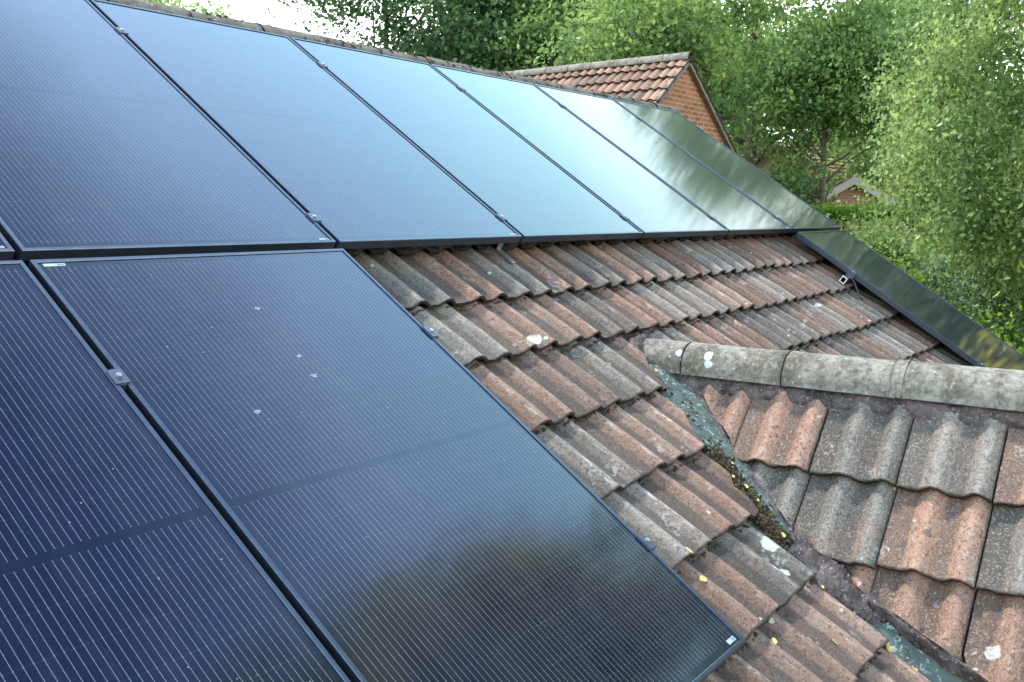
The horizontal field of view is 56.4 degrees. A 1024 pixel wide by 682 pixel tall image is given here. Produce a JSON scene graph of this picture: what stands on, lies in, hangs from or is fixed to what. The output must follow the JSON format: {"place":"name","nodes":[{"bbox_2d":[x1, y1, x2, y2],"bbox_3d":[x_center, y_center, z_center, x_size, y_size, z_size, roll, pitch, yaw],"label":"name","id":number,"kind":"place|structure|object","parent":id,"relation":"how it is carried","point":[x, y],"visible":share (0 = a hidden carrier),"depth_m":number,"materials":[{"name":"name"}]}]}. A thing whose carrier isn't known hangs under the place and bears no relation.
{"place":"outdoors","nodes":[
{"label":"outdoors","id":0,"kind":"place"},
{"bbox_2d":[158,0,1023,140],"label":"sky","id":1,"kind":"structure","parent":0,"point":[260,14],"materials":[{"name":"white"}]},
{"bbox_2d":[506,51,736,153],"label":"brick gable house","id":2,"kind":"structure","parent":0,"point":[674,80],"depth_m":15.69,"materials":[{"name":"orange tile"}]},
{"bbox_2d":[961,266,1023,331],"bbox_3d":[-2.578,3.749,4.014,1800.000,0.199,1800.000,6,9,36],"label":"ground","id":3,"kind":"structure","parent":0,"point":[987,305],"depth_m":48.93,"materials":[{"name":"green plant"}]},
{"bbox_2d":[143,0,252,17],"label":"broadleaf tree","id":4,"kind":"object","parent":3,"relation":"on","point":[191,5],"visible":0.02,"depth_m":27.12,"materials":[{"name":"green plant"}]},
{"bbox_2d":[267,0,528,69],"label":"broadleaf tree","id":5,"kind":"object","parent":3,"relation":"on","point":[386,18],"visible":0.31,"depth_m":27.77,"materials":[{"name":"green plant"}]},
{"bbox_2d":[363,0,596,71],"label":"broadleaf tree","id":6,"kind":"object","parent":3,"relation":"on","point":[478,38],"visible":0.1,"depth_m":27.35,"materials":[{"name":"green plant"}]},
{"bbox_2d":[13,0,1023,681],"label":"tiled house","id":7,"kind":"structure","parent":3,"relation":"on","point":[881,468],"depth_m":3.63,"materials":[{"name":"tile"}]},
{"bbox_2d":[496,243,515,262],"bbox_3d":[-0.012,-0.418,4.368,0.111,0.075,0.032,43,29,24],"label":"roof hook","id":8,"kind":"object","parent":7,"relation":"attached to","point":[503,253],"visible":0.66,"depth_m":4.38,"materials":[{"name":"silver metal"}]},
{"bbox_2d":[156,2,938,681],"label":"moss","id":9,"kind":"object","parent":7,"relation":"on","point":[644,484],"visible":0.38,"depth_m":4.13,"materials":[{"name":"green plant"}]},
{"bbox_2d":[699,575,706,580],"bbox_3d":[0.604,0.750,3.018,0.022,0.014,0.038,6,9,36],"label":"fallen leaf","id":10,"kind":"object","parent":7,"relation":"on","point":[702,578],"visible":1,"depth_m":3.02,"materials":[{"name":"yellow plant"}]},
{"bbox_2d":[654,368,900,635],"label":"leaf litter","id":11,"kind":"object","parent":7,"relation":"on","point":[766,524],"visible":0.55,"depth_m":3.66,"materials":[{"name":"brown plant"}]},
{"bbox_2d":[839,275,857,283],"bbox_3d":[2.767,-0.508,7.393,0.044,0.050,1.305,43,29,24],"label":"mounting rail","id":12,"kind":"object","parent":7,"relation":"attached to","point":[845,279],"visible":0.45,"depth_m":6.91,"materials":[{"name":"metal"}]},
{"bbox_2d":[846,269,856,278],"bbox_3d":[2.468,-0.489,6.939,0.060,0.050,0.032,43,29,24],"label":"panel clamp","id":13,"kind":"object","parent":12,"relation":"attached to","point":[851,273],"visible":1,"depth_m":6.93,"materials":[{"name":"metal"}]},
{"bbox_2d":[795,230,1023,369],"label":"solar panel","id":14,"kind":"object","parent":12,"relation":"attached to","point":[960,333],"visible":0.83,"depth_m":7.15,"materials":[{"name":"black glass"}]},
{"bbox_2d":[850,277,862,299],"bbox_3d":[2.482,-0.382,6.904,0.182,0.084,0.018,43,29,24],"label":"roof hook","id":15,"kind":"object","parent":7,"relation":"attached to","point":[856,287],"visible":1,"depth_m":6.90,"materials":[{"name":"metal"}]},
{"bbox_2d":[886,643,892,651],"bbox_3d":[1.267,1.030,3.215,0.028,0.019,0.044,6,9,36],"label":"fallen leaf","id":16,"kind":"object","parent":7,"relation":"on","point":[889,648],"visible":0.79,"depth_m":3.22,"materials":[{"name":"yellow plant"}]},
{"bbox_2d":[464,0,769,169],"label":"broadleaf tree","id":17,"kind":"object","parent":3,"relation":"on","point":[557,10],"visible":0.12,"depth_m":26.72,"materials":[{"name":"green plant"}]},
{"bbox_2d":[561,1,879,158],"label":"broadleaf tree","id":18,"kind":"object","parent":3,"relation":"on","point":[757,151],"visible":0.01,"depth_m":39.39,"materials":[{"name":"green plant"}]},
{"bbox_2d":[517,0,1014,177],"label":"broadleaf tree","id":19,"kind":"object","parent":3,"relation":"on","point":[644,27],"visible":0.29,"depth_m":22.16,"materials":[{"name":"green plant"}]},
{"bbox_2d":[785,158,849,232],"bbox_3d":[6.533,-1.548,22.995,3.163,5.586,2.462,0,7,1],"label":"shrub","id":20,"kind":"object","parent":3,"relation":"on","point":[812,199],"visible":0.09,"depth_m":22.39,"materials":[{"name":"green plant"}]},
{"bbox_2d":[757,143,924,199],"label":"brick house","id":21,"kind":"structure","parent":3,"relation":"on","point":[763,162],"depth_m":31.97,"materials":[{"name":"brick"}]},
{"bbox_2d":[701,0,991,206],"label":"broadleaf tree","id":22,"kind":"object","parent":3,"relation":"on","point":[804,72],"visible":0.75,"depth_m":19.39,"materials":[{"name":"green plant"}]},
{"bbox_2d":[727,43,1023,244],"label":"broadleaf tree","id":23,"kind":"object","parent":3,"relation":"on","point":[1015,176],"depth_m":36.35,"materials":[{"name":"green plant"}]},
{"bbox_2d":[817,176,957,303],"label":"brick house","id":24,"kind":"structure","parent":3,"relation":"on","point":[842,188],"depth_m":24.18,"materials":[{"name":"orange brick"}]},
{"bbox_2d":[836,180,965,301],"bbox_3d":[6.375,-0.367,16.796,2.990,4.859,2.905,3,8,21],"label":"shrub","id":25,"kind":"object","parent":3,"relation":"on","point":[895,242],"visible":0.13,"depth_m":16.45,"materials":[{"name":"green plant"}]},
{"bbox_2d":[810,200,994,324],"bbox_3d":[7.373,-0.542,19.227,4.222,4.576,1.494,3,8,20],"label":"hedge","id":26,"kind":"object","parent":3,"relation":"on","point":[843,210],"visible":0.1,"depth_m":18.77,"materials":[{"name":"green plant"}]},
{"bbox_2d":[787,0,1022,203],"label":"broadleaf tree","id":27,"kind":"object","parent":3,"relation":"on","point":[867,164],"visible":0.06,"depth_m":28.70,"materials":[{"name":"green plant"}]},
{"bbox_2d":[859,230,973,318],"bbox_3d":[6.046,0.150,16.119,3.127,4.011,2.763,3,8,21],"label":"shrub","id":28,"kind":"object","parent":3,"relation":"on","point":[913,274],"visible":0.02,"depth_m":15.44,"materials":[{"name":"green plant"}]},
{"bbox_2d":[826,0,1023,354],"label":"birch tree","id":29,"kind":"object","parent":3,"relation":"on","point":[971,222],"visible":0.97,"depth_m":12.06,"materials":[{"name":"green plant"}]},
{"bbox_2d":[899,254,1021,333],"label":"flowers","id":30,"kind":"object","parent":3,"relation":"on","point":[958,286],"visible":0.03,"depth_m":16.03,"materials":[{"name":"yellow plant"}]},
{"bbox_2d":[902,187,1023,350],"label":"shrub","id":31,"kind":"object","parent":3,"relation":"on","point":[982,300],"visible":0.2,"depth_m":14.81,"materials":[{"name":"green plant"}]},
{"bbox_2d":[958,277,1023,354],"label":"shrub","id":32,"kind":"object","parent":3,"relation":"on","point":[989,316],"depth_m":10.28,"materials":[{"name":"green plant"}]},
{"bbox_3d":[-0.687,-1.468,5.532,0.044,0.050,8.250,43,29,25],"label":"rail","id":33,"kind":"object","parent":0,"visible":0},
{"bbox_2d":[115,27,128,36],"bbox_3d":[-1.691,-1.325,4.128,0.060,0.050,0.040,43,29,24],"label":"panel clamp","id":34,"kind":"object","parent":33,"relation":"attached to","point":[123,31],"visible":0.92,"depth_m":4.11,"materials":[{"name":"metal"}]},
{"bbox_2d":[317,61,327,68],"bbox_3d":[-1.007,-1.445,5.051,0.060,0.050,0.040,43,29,24],"label":"panel clamp","id":35,"kind":"object","parent":33,"relation":"attached to","point":[322,64],"visible":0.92,"depth_m":5.04,"materials":[{"name":"metal"}]},
{"label":"rail","id":36,"kind":"object","parent":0,"visible":0},
{"bbox_2d":[106,369,130,390],"bbox_3d":[-0.965,0.100,2.332,0.060,0.050,0.040,43,29,24],"label":"panel clamp","id":37,"kind":"object","parent":36,"relation":"attached to","point":[120,378],"visible":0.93,"depth_m":2.32,"materials":[{"name":"metal"}]},
{"bbox_2d":[422,325,438,338],"bbox_3d":[-0.285,-0.020,3.249,0.060,0.050,0.032,43,29,24],"label":"panel clamp","id":38,"kind":"object","parent":36,"relation":"attached to","point":[429,330],"visible":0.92,"depth_m":3.24,"materials":[{"name":"metal"}]},
{"label":"rail","id":39,"kind":"object","parent":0,"visible":0},
{"bbox_2d":[0,233,14,260],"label":"solar panel","id":40,"kind":"object","parent":39,"relation":"on","point":[7,251],"visible":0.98,"depth_m":2.54,"materials":[{"name":"black glass"}]},
{"bbox_2d":[0,0,335,260],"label":"solar panel","id":41,"kind":"object","parent":39,"relation":"attached to","point":[114,142],"visible":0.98,"depth_m":3.29,"materials":[{"name":"blue glass"}]},
{"bbox_2d":[88,0,521,248],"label":"solar panel","id":42,"kind":"object","parent":39,"relation":"on","point":[306,132],"visible":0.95,"depth_m":4.22,"materials":[{"name":"blue glass"}]},
{"bbox_2d":[306,213,321,224],"bbox_3d":[-0.739,-0.444,3.538,0.060,0.050,0.040,43,29,24],"label":"panel clamp","id":43,"kind":"object","parent":39,"relation":"attached to","point":[315,218],"visible":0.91,"depth_m":3.52,"materials":[{"name":"metal"}]},
{"bbox_2d":[290,37,642,242],"bbox_3d":[-0.244,-1.111,5.250,1.888,0.038,1.134,43,29,25],"label":"solar panel","id":44,"kind":"object","parent":39,"relation":"attached to","point":[496,165],"visible":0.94,"depth_m":5.16,"materials":[{"name":"blue glass"}]},
{"bbox_2d":[496,214,507,221],"bbox_3d":[-0.056,-0.564,4.460,0.060,0.050,0.040,43,29,24],"label":"panel clamp","id":45,"kind":"object","parent":39,"relation":"attached to","point":[501,216],"visible":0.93,"depth_m":4.44,"materials":[{"name":"metal"}]},
{"bbox_2d":[430,64,728,237],"bbox_3d":[0.440,-1.231,6.172,1.888,0.038,1.134,43,29,25],"label":"solar panel","id":46,"kind":"object","parent":39,"relation":"attached to","point":[646,202],"visible":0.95,"depth_m":6.10,"materials":[{"name":"blue glass"}]},
{"bbox_2d":[534,84,791,234],"bbox_3d":[1.123,-1.351,7.095,1.888,0.038,1.134,43,29,25],"label":"solar panel","id":47,"kind":"object","parent":39,"relation":"attached to","point":[732,209],"visible":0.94,"depth_m":7.03,"materials":[{"name":"black glass"}]},
{"bbox_2d":[614,99,840,232],"bbox_3d":[1.806,-1.471,8.017,1.888,0.038,1.134,43,29,25],"label":"solar panel","id":48,"kind":"object","parent":39,"relation":"attached to","point":[794,212],"visible":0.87,"depth_m":7.96,"materials":[{"name":"black glass"}]},
{"bbox_3d":[-0.331,0.765,1.908,0.044,0.050,2.415,43,29,24],"label":"rail","id":49,"kind":"object","parent":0,"visible":0},
{"bbox_2d":[0,260,350,681],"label":"solar panel","id":50,"kind":"object","parent":49,"relation":"attached to","point":[126,555],"visible":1,"depth_m":1.94,"materials":[{"name":"blue glass"}]},
{"bbox_2d":[28,248,745,681],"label":"solar panel","id":51,"kind":"object","parent":49,"relation":"attached to","point":[390,486],"visible":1,"depth_m":2.51,"materials":[{"name":"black glass"}]},
{"bbox_2d":[637,533,655,549],"bbox_3d":[0.389,0.605,2.831,0.060,0.050,0.032,43,29,24],"label":"panel clamp","id":52,"kind":"object","parent":49,"relation":"attached to","point":[646,541],"visible":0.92,"depth_m":2.82,"materials":[{"name":"metal"}]},
{"bbox_3d":[3.506,0.150,6.982,0.044,0.050,1.225,43,29,24],"label":"rail","id":53,"kind":"object","parent":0,"visible":0},
{"bbox_2d":[975,361,985,366],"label":"panel clamp","id":54,"kind":"object","parent":53,"relation":"attached to","point":[979,364],"visible":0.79,"depth_m":6.49,"materials":[{"name":"metal"}]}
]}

